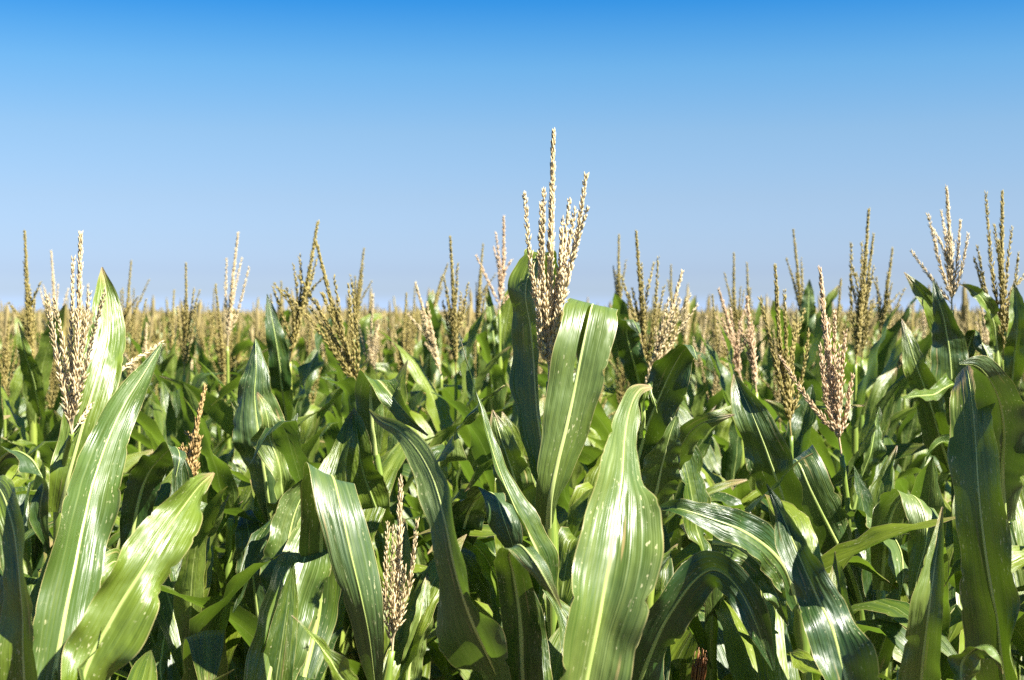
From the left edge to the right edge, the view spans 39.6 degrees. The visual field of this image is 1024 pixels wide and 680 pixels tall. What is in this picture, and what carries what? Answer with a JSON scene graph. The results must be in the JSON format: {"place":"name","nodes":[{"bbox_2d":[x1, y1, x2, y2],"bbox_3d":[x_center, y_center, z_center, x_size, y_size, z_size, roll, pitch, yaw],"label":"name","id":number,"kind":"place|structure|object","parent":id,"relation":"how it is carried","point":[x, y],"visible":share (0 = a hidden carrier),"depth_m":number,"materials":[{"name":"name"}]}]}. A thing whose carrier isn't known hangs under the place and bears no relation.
{"place":"outdoors","nodes":[
{"label":"outdoors","id":0,"kind":"place"},
{"bbox_2d":[0,0,1023,312],"label":"sky","id":1,"kind":"structure","parent":0,"point":[161,132],"materials":[{"name":"blue"}]},
{"label":"ground","id":2,"kind":"structure","parent":0,"visible":0},
{"bbox_2d":[0,445,51,679],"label":"corn plant","id":3,"kind":"object","parent":2,"relation":"on","point":[18,602],"visible":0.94,"depth_m":1.58,"materials":[{"name":"green plant"}]},
{"bbox_2d":[7,250,68,445],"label":"corn plant","id":4,"kind":"object","parent":2,"relation":"on","point":[58,401],"visible":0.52,"depth_m":4.96,"materials":[{"name":"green plant"}]},
{"bbox_2d":[15,419,61,577],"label":"corn plant","id":5,"kind":"object","parent":2,"relation":"on","point":[30,566],"visible":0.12,"depth_m":2.99,"materials":[{"name":"green plant"}]},
{"bbox_2d":[14,343,68,478],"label":"corn plant","id":6,"kind":"object","parent":2,"relation":"on","point":[44,425],"visible":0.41,"depth_m":4.56,"materials":[{"name":"green plant"}]},
{"bbox_2d":[1,230,128,486],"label":"corn plant","id":7,"kind":"object","parent":2,"relation":"on","point":[36,371],"visible":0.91,"depth_m":3.68,"materials":[{"name":"green plant"}]},
{"bbox_2d":[0,319,153,472],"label":"corn plant","id":8,"kind":"object","parent":2,"relation":"on","point":[15,387],"visible":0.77,"depth_m":4.03,"materials":[{"name":"green plant"}]},
{"bbox_2d":[24,466,130,679],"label":"corn plant","id":9,"kind":"object","parent":2,"relation":"on","point":[31,581],"visible":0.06,"depth_m":2.81,"materials":[{"name":"green plant"}]},
{"bbox_2d":[50,410,125,540],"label":"corn plant","id":10,"kind":"object","parent":2,"relation":"on","point":[56,417],"visible":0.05,"depth_m":3.61,"materials":[{"name":"green plant"}]},
{"bbox_2d":[33,343,162,679],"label":"corn plant","id":11,"kind":"object","parent":2,"relation":"on","point":[70,583],"visible":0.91,"depth_m":1.74,"materials":[{"name":"green plant"}]},
{"bbox_2d":[37,231,185,575],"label":"corn plant","id":12,"kind":"object","parent":2,"relation":"on","point":[97,368],"visible":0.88,"depth_m":2.27,"materials":[{"name":"green plant"}]},
{"bbox_2d":[0,441,243,662],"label":"corn plant","id":13,"kind":"object","parent":2,"relation":"on","point":[46,449],"visible":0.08,"depth_m":2.56,"materials":[{"name":"green plant"}]},
{"bbox_2d":[18,387,236,455],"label":"corn plant","id":14,"kind":"object","parent":2,"relation":"on","point":[154,443],"visible":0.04,"depth_m":4.07,"materials":[{"name":"green plant"}]},
{"bbox_2d":[120,260,149,357],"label":"corn plant","id":15,"kind":"object","parent":2,"relation":"on","point":[125,314],"visible":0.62,"depth_m":5.20,"materials":[{"name":"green plant"}]},
{"bbox_2d":[123,323,155,472],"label":"corn plant","id":16,"kind":"object","parent":2,"relation":"on","point":[148,411],"visible":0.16,"depth_m":4.62,"materials":[{"name":"green plant"}]},
{"bbox_2d":[113,298,174,548],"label":"corn plant","id":17,"kind":"object","parent":2,"relation":"on","point":[161,368],"visible":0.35,"depth_m":4.68,"materials":[{"name":"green plant"}]},
{"bbox_2d":[55,472,233,679],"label":"corn plant","id":18,"kind":"object","parent":2,"relation":"on","point":[107,638],"visible":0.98,"depth_m":1.57,"materials":[{"name":"green plant"}]},
{"bbox_2d":[114,290,207,547],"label":"corn plant","id":19,"kind":"object","parent":2,"relation":"on","point":[175,364],"visible":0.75,"depth_m":5.36,"materials":[{"name":"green plant"}]},
{"bbox_2d":[106,382,234,596],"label":"corn plant","id":20,"kind":"object","parent":2,"relation":"on","point":[187,394],"visible":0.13,"depth_m":3.51,"materials":[{"name":"green plant"}]},
{"bbox_2d":[121,380,225,534],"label":"corn plant","id":21,"kind":"object","parent":2,"relation":"on","point":[168,417],"visible":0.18,"depth_m":3.67,"materials":[{"name":"green plant"}]},
{"bbox_2d":[135,284,232,540],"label":"corn plant","id":22,"kind":"object","parent":2,"relation":"on","point":[219,351],"visible":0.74,"depth_m":4.54,"materials":[{"name":"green plant"}]},
{"bbox_2d":[126,262,267,457],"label":"corn plant","id":23,"kind":"object","parent":2,"relation":"on","point":[197,380],"visible":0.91,"depth_m":4.40,"materials":[{"name":"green plant"}]},
{"bbox_2d":[105,459,289,679],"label":"corn plant","id":24,"kind":"object","parent":2,"relation":"on","point":[195,636],"visible":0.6,"depth_m":2.28,"materials":[{"name":"green plant"}]},
{"bbox_2d":[149,232,249,545],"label":"corn plant","id":25,"kind":"object","parent":2,"relation":"on","point":[229,325],"visible":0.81,"depth_m":4.30,"materials":[{"name":"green plant"}]},
{"bbox_2d":[156,308,248,544],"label":"corn plant","id":26,"kind":"object","parent":2,"relation":"on","point":[204,361],"visible":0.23,"depth_m":5.03,"materials":[{"name":"green plant"}]},
{"bbox_2d":[152,383,263,679],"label":"corn plant","id":27,"kind":"object","parent":2,"relation":"on","point":[161,652],"visible":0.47,"depth_m":2.45,"materials":[{"name":"green plant"}]},
{"bbox_2d":[191,305,234,448],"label":"corn plant","id":28,"kind":"object","parent":2,"relation":"on","point":[202,342],"visible":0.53,"depth_m":6.50,"materials":[{"name":"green plant"}]},
{"bbox_2d":[16,397,425,679],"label":"corn plant","id":29,"kind":"object","parent":2,"relation":"on","point":[223,477],"visible":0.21,"depth_m":2.81,"materials":[{"name":"green plant"}]},
{"bbox_2d":[232,339,297,679],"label":"corn plant","id":30,"kind":"object","parent":2,"relation":"on","point":[257,412],"visible":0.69,"depth_m":2.57,"materials":[{"name":"green plant"}]},
{"bbox_2d":[205,399,326,679],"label":"corn plant","id":31,"kind":"object","parent":2,"relation":"on","point":[306,449],"visible":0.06,"depth_m":3.18,"materials":[{"name":"green plant"}]},
{"bbox_2d":[210,281,336,437],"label":"corn plant","id":32,"kind":"object","parent":2,"relation":"on","point":[240,347],"visible":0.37,"depth_m":5.80,"materials":[{"name":"green plant"}]},
{"bbox_2d":[114,411,436,679],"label":"corn plant","id":33,"kind":"object","parent":2,"relation":"on","point":[286,435],"visible":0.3,"depth_m":2.34,"materials":[{"name":"green plant"}]},
{"bbox_2d":[159,348,425,595],"bbox_3d":[-0.664,1.091,4.138,1.006,2.156,0.362,-1,1,-24],"label":"corn plant","id":34,"kind":"object","parent":2,"relation":"on","point":[220,412],"visible":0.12,"depth_m":4.09,"materials":[{"name":"green plant"}]},
{"bbox_2d":[191,219,427,557],"bbox_3d":[-0.593,0.943,3.464,0.780,2.480,0.324,1,1,25],"label":"corn plant","id":35,"kind":"object","parent":2,"relation":"on","point":[279,364],"visible":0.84,"depth_m":3.46,"materials":[{"name":"green plant"}]},
{"bbox_2d":[233,316,386,461],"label":"corn plant","id":36,"kind":"object","parent":2,"relation":"on","point":[323,421],"visible":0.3,"depth_m":4.67,"materials":[{"name":"green plant"}]},
{"bbox_2d":[244,462,383,679],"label":"corn plant","id":37,"kind":"object","parent":2,"relation":"on","point":[319,530],"visible":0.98,"depth_m":2.00,"materials":[{"name":"green plant"}]},
{"bbox_2d":[212,422,425,654],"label":"corn plant","id":38,"kind":"object","parent":2,"relation":"on","point":[329,433],"visible":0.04,"depth_m":3.62,"materials":[{"name":"green plant"}]},
{"bbox_2d":[297,317,352,458],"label":"corn plant","id":39,"kind":"object","parent":2,"relation":"on","point":[323,387],"visible":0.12,"depth_m":5.17,"materials":[{"name":"green plant"}]},
{"bbox_2d":[292,305,377,462],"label":"corn plant","id":40,"kind":"object","parent":2,"relation":"on","point":[319,398],"visible":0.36,"depth_m":5.97,"materials":[{"name":"green plant"}]},
{"bbox_2d":[208,435,487,679],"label":"corn plant","id":41,"kind":"object","parent":2,"relation":"on","point":[438,657],"visible":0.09,"depth_m":2.87,"materials":[{"name":"green plant"}]},
{"bbox_2d":[209,240,511,662],"bbox_3d":[-0.351,0.985,3.110,0.704,2.410,0.157,0,1,-12],"label":"corn plant","id":42,"kind":"object","parent":2,"relation":"on","point":[347,386],"visible":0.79,"depth_m":3.10,"materials":[{"name":"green plant"}]},
{"bbox_2d":[313,248,413,456],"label":"corn plant","id":43,"kind":"object","parent":2,"relation":"on","point":[364,323],"visible":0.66,"depth_m":4.90,"materials":[{"name":"green plant"}]},
{"bbox_2d":[358,293,379,379],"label":"corn plant","id":44,"kind":"object","parent":2,"relation":"on","point":[370,371],"visible":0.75,"depth_m":4.71,"materials":[{"name":"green plant"}]},
{"bbox_2d":[292,475,466,679],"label":"corn plant","id":45,"kind":"object","parent":2,"relation":"on","point":[408,611],"visible":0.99,"depth_m":1.99,"materials":[{"name":"green plant"}]},
{"bbox_2d":[346,370,437,679],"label":"corn plant","id":46,"kind":"object","parent":2,"relation":"on","point":[364,472],"visible":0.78,"depth_m":2.54,"materials":[{"name":"green plant"}]},
{"bbox_2d":[338,433,471,678],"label":"corn plant","id":47,"kind":"object","parent":2,"relation":"on","point":[356,668],"visible":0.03,"depth_m":3.02,"materials":[{"name":"green plant"}]},
{"bbox_2d":[392,292,428,478],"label":"corn plant","id":48,"kind":"object","parent":2,"relation":"on","point":[414,401],"visible":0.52,"depth_m":4.79,"materials":[{"name":"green plant"}]},
{"bbox_2d":[406,287,422,402],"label":"corn plant","id":49,"kind":"object","parent":2,"relation":"on","point":[417,350],"visible":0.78,"depth_m":6.89,"materials":[{"name":"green plant"}]},
{"bbox_2d":[386,263,447,414],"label":"corn plant","id":50,"kind":"object","parent":2,"relation":"on","point":[436,316],"visible":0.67,"depth_m":5.37,"materials":[{"name":"green plant"}]},
{"bbox_2d":[384,282,477,562],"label":"corn plant","id":51,"kind":"object","parent":2,"relation":"on","point":[432,347],"visible":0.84,"depth_m":3.90,"materials":[{"name":"beige plant"}]},
{"bbox_2d":[320,346,544,679],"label":"corn plant","id":52,"kind":"object","parent":2,"relation":"on","point":[420,421],"visible":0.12,"depth_m":3.65,"materials":[{"name":"green plant"}]},
{"bbox_2d":[378,236,512,666],"bbox_3d":[-0.225,0.951,3.755,0.716,2.452,0.161,0,1,13],"label":"corn plant","id":53,"kind":"object","parent":2,"relation":"on","point":[438,410],"visible":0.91,"depth_m":3.70,"materials":[{"name":"green plant"}]},
{"bbox_2d":[420,243,510,601],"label":"corn plant","id":54,"kind":"object","parent":2,"relation":"on","point":[487,402],"visible":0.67,"depth_m":5.00,"materials":[{"name":"green plant"}]},
{"bbox_2d":[369,341,562,679],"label":"corn plant","id":55,"kind":"object","parent":2,"relation":"on","point":[518,646],"visible":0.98,"depth_m":1.64,"materials":[{"name":"green plant"}]},
{"bbox_2d":[437,385,535,626],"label":"corn plant","id":56,"kind":"object","parent":2,"relation":"on","point":[474,507],"visible":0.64,"depth_m":2.42,"materials":[{"name":"green plant"}]},
{"bbox_2d":[391,373,585,627],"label":"corn plant","id":57,"kind":"object","parent":2,"relation":"on","point":[481,450],"visible":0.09,"depth_m":2.98,"materials":[{"name":"green plant"}]},
{"bbox_2d":[403,216,585,496],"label":"corn plant","id":58,"kind":"object","parent":2,"relation":"on","point":[494,339],"visible":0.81,"depth_m":3.99,"materials":[{"name":"green plant"}]},
{"bbox_2d":[0,282,1023,462],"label":"corn field","id":59,"kind":"structure","parent":2,"relation":"on","point":[155,320],"depth_m":11.44,"materials":[{"name":"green plant"}]},
{"bbox_2d":[348,412,682,679],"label":"corn plant","id":60,"kind":"object","parent":2,"relation":"on","point":[478,581],"visible":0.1,"depth_m":3.01,"materials":[{"name":"green plant"}]},
{"bbox_2d":[427,419,682,621],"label":"corn plant","id":61,"kind":"object","parent":2,"relation":"on","point":[564,498],"visible":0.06,"depth_m":3.05,"materials":[{"name":"green plant"}]},
{"bbox_2d":[508,127,617,639],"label":"corn plant","id":62,"kind":"object","parent":2,"relation":"on","point":[585,334],"visible":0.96,"depth_m":2.18,"materials":[{"name":"green plant"}]},
{"bbox_2d":[412,458,746,679],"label":"corn plant","id":63,"kind":"object","parent":2,"relation":"on","point":[579,507],"visible":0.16,"depth_m":2.67,"materials":[{"name":"green plant"}]},
{"bbox_2d":[469,269,716,592],"bbox_3d":[0.207,1.013,3.218,0.735,2.349,0.183,0,1,-19],"label":"corn plant","id":64,"kind":"object","parent":2,"relation":"on","point":[601,424],"visible":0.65,"depth_m":3.19,"materials":[{"name":"beige plant"}]},
{"bbox_2d":[560,384,669,679],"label":"corn plant","id":65,"kind":"object","parent":2,"relation":"on","point":[619,562],"visible":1,"depth_m":1.60,"materials":[{"name":"green plant"}]},
{"bbox_2d":[601,234,629,409],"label":"corn plant","id":66,"kind":"object","parent":2,"relation":"on","point":[609,394],"visible":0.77,"depth_m":4.86,"materials":[{"name":"green plant"}]},
{"bbox_2d":[604,318,629,420],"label":"corn plant","id":67,"kind":"object","parent":2,"relation":"on","point":[609,407],"visible":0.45,"depth_m":4.77,"materials":[{"name":"green plant"}]},
{"bbox_2d":[577,230,665,469],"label":"corn plant","id":68,"kind":"object","parent":2,"relation":"on","point":[634,353],"visible":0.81,"depth_m":3.26,"materials":[{"name":"green plant"}]},
{"bbox_2d":[537,528,725,670],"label":"corn plant","id":69,"kind":"object","parent":2,"relation":"on","point":[685,646],"visible":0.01,"depth_m":2.66,"materials":[{"name":"green plant"}]},
{"bbox_2d":[537,550,774,679],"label":"corn plant","id":70,"kind":"object","parent":2,"relation":"on","point":[696,580],"visible":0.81,"depth_m":1.78,"materials":[{"name":"green plant"}]},
{"bbox_2d":[567,406,760,679],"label":"corn plant","id":71,"kind":"object","parent":2,"relation":"on","point":[673,523],"visible":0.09,"depth_m":3.01,"materials":[{"name":"green plant"}]},
{"bbox_2d":[664,304,695,413],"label":"corn plant","id":72,"kind":"object","parent":2,"relation":"on","point":[689,396],"visible":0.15,"depth_m":4.76,"materials":[{"name":"green plant"}]},
{"bbox_2d":[409,417,956,679],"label":"corn plant","id":73,"kind":"object","parent":2,"relation":"on","point":[696,491],"visible":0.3,"depth_m":2.25,"materials":[{"name":"green plant"}]},
{"bbox_2d":[636,344,734,679],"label":"corn plant","id":74,"kind":"object","parent":2,"relation":"on","point":[665,445],"visible":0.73,"depth_m":2.24,"materials":[{"name":"green plant"}]},
{"bbox_2d":[691,380,748,417],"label":"corn plant","id":75,"kind":"object","parent":2,"relation":"on","point":[697,409],"visible":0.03,"depth_m":4.04,"materials":[{"name":"green plant"}]},
{"bbox_2d":[700,322,740,456],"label":"corn plant","id":76,"kind":"object","parent":2,"relation":"on","point":[721,429],"visible":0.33,"depth_m":4.25,"materials":[{"name":"green plant"}]},
{"bbox_2d":[694,295,747,478],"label":"corn plant","id":77,"kind":"object","parent":2,"relation":"on","point":[709,367],"visible":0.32,"depth_m":4.67,"materials":[{"name":"green plant"}]},
{"bbox_2d":[677,369,769,679],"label":"corn plant","id":78,"kind":"object","parent":2,"relation":"on","point":[731,458],"visible":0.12,"depth_m":3.38,"materials":[{"name":"green plant"}]},
{"bbox_2d":[659,494,824,679],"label":"corn plant","id":79,"kind":"object","parent":2,"relation":"on","point":[744,540],"visible":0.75,"depth_m":1.96,"materials":[{"name":"green plant"}]},
{"bbox_2d":[712,329,788,450],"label":"corn plant","id":80,"kind":"object","parent":2,"relation":"on","point":[722,441],"visible":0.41,"depth_m":4.24,"materials":[{"name":"green plant"}]},
{"bbox_2d":[698,262,806,388],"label":"corn plant","id":81,"kind":"object","parent":2,"relation":"on","point":[748,291],"visible":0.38,"depth_m":5.40,"materials":[{"name":"green plant"}]},
{"bbox_2d":[696,252,818,430],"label":"corn plant","id":82,"kind":"object","parent":2,"relation":"on","point":[765,392],"visible":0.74,"depth_m":4.80,"materials":[{"name":"beige plant"}]},
{"bbox_2d":[746,293,808,428],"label":"corn plant","id":83,"kind":"object","parent":2,"relation":"on","point":[766,365],"visible":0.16,"depth_m":5.40,"materials":[{"name":"green plant"}]},
{"bbox_2d":[678,262,896,679],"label":"corn plant","id":84,"kind":"object","parent":2,"relation":"on","point":[801,416],"visible":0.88,"depth_m":2.85,"materials":[{"name":"beige plant"}]},
{"bbox_2d":[672,486,906,679],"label":"corn plant","id":85,"kind":"object","parent":2,"relation":"on","point":[894,633],"visible":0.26,"depth_m":2.33,"materials":[{"name":"green plant"}]},
{"bbox_2d":[699,287,895,583],"bbox_3d":[0.597,1.022,3.633,0.748,2.316,0.127,0,1,21],"label":"corn plant","id":86,"kind":"object","parent":2,"relation":"on","point":[723,374],"visible":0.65,"depth_m":3.60,"materials":[{"name":"beige plant"}]},
{"bbox_2d":[680,296,926,599],"bbox_3d":[0.515,1.043,3.243,0.904,2.288,0.148,1,1,35],"label":"corn plant","id":87,"kind":"object","parent":2,"relation":"on","point":[905,449],"visible":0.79,"depth_m":3.20,"materials":[{"name":"green plant"}]},
{"bbox_2d":[720,229,904,471],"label":"corn plant","id":88,"kind":"object","parent":2,"relation":"on","point":[812,322],"visible":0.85,"depth_m":4.58,"materials":[{"name":"green plant"}]},
{"bbox_2d":[730,264,908,679],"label":"corn plant","id":89,"kind":"object","parent":2,"relation":"on","point":[805,486],"visible":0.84,"depth_m":2.35,"materials":[{"name":"green plant"}]},
{"bbox_2d":[766,484,879,679],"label":"corn plant","id":90,"kind":"object","parent":2,"relation":"on","point":[842,647],"visible":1,"depth_m":1.66,"materials":[{"name":"green plant"}]},
{"bbox_2d":[703,374,949,626],"bbox_3d":[0.718,1.123,3.111,0.852,2.134,0.342,1,1,37],"label":"corn plant","id":91,"kind":"object","parent":2,"relation":"on","point":[885,399],"visible":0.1,"depth_m":3.08,"materials":[{"name":"green plant"}]},
{"bbox_2d":[765,208,900,507],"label":"corn plant","id":92,"kind":"object","parent":2,"relation":"on","point":[883,383],"visible":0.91,"depth_m":3.40,"materials":[{"name":"green plant"}]},
{"bbox_2d":[821,278,853,440],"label":"corn plant","id":93,"kind":"object","parent":2,"relation":"on","point":[845,387],"visible":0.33,"depth_m":4.72,"materials":[{"name":"beige plant"}]},
{"bbox_2d":[779,404,950,508],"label":"corn plant","id":94,"kind":"object","parent":2,"relation":"on","point":[897,416],"visible":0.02,"depth_m":3.73,"materials":[{"name":"green plant"}]},
{"bbox_2d":[812,232,918,494],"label":"corn plant","id":95,"kind":"object","parent":2,"relation":"on","point":[895,355],"visible":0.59,"depth_m":3.90,"materials":[{"name":"green plant"}]},
{"bbox_2d":[820,466,937,678],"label":"corn plant","id":96,"kind":"object","parent":2,"relation":"on","point":[894,506],"visible":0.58,"depth_m":2.29,"materials":[{"name":"green plant"}]},
{"bbox_2d":[842,247,931,469],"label":"corn plant","id":97,"kind":"object","parent":2,"relation":"on","point":[887,346],"visible":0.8,"depth_m":4.25,"materials":[{"name":"green plant"}]},
{"bbox_2d":[839,460,950,669],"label":"corn plant","id":98,"kind":"object","parent":2,"relation":"on","point":[904,482],"visible":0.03,"depth_m":3.46,"materials":[{"name":"green plant"}]},
{"bbox_2d":[843,394,950,598],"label":"corn plant","id":99,"kind":"object","parent":2,"relation":"on","point":[911,430],"visible":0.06,"depth_m":3.96,"materials":[{"name":"green plant"}]},
{"bbox_2d":[883,507,943,679],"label":"corn plant","id":100,"kind":"object","parent":2,"relation":"on","point":[920,660],"visible":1,"depth_m":1.75,"materials":[{"name":"green plant"}]},
{"bbox_2d":[893,465,938,671],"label":"corn plant","id":101,"kind":"object","parent":2,"relation":"on","point":[907,472],"visible":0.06,"depth_m":3.21,"materials":[{"name":"green plant"}]},
{"bbox_2d":[900,184,993,546],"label":"corn plant","id":102,"kind":"object","parent":2,"relation":"on","point":[952,346],"visible":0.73,"depth_m":2.89,"materials":[{"name":"green plant"}]},
{"bbox_2d":[878,456,1023,679],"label":"corn plant","id":103,"kind":"object","parent":2,"relation":"on","point":[926,489],"visible":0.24,"depth_m":2.25,"materials":[{"name":"green plant"}]},
{"bbox_2d":[891,546,1023,679],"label":"corn plant","id":104,"kind":"object","parent":2,"relation":"on","point":[956,628],"visible":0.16,"depth_m":2.32,"materials":[{"name":"green plant"}]},
{"bbox_2d":[925,355,1023,679],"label":"corn plant","id":105,"kind":"object","parent":2,"relation":"on","point":[984,439],"visible":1,"depth_m":1.86,"materials":[{"name":"green plant"}]},
{"bbox_2d":[959,190,1023,679],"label":"corn plant","id":106,"kind":"object","parent":2,"relation":"on","point":[1008,338],"visible":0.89,"depth_m":2.93,"materials":[{"name":"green plant"}]},
{"bbox_2d":[1010,477,1023,679],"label":"corn plant","id":107,"kind":"object","parent":2,"relation":"on","point":[1017,530],"visible":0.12,"depth_m":2.63,"materials":[{"name":"green plant"}]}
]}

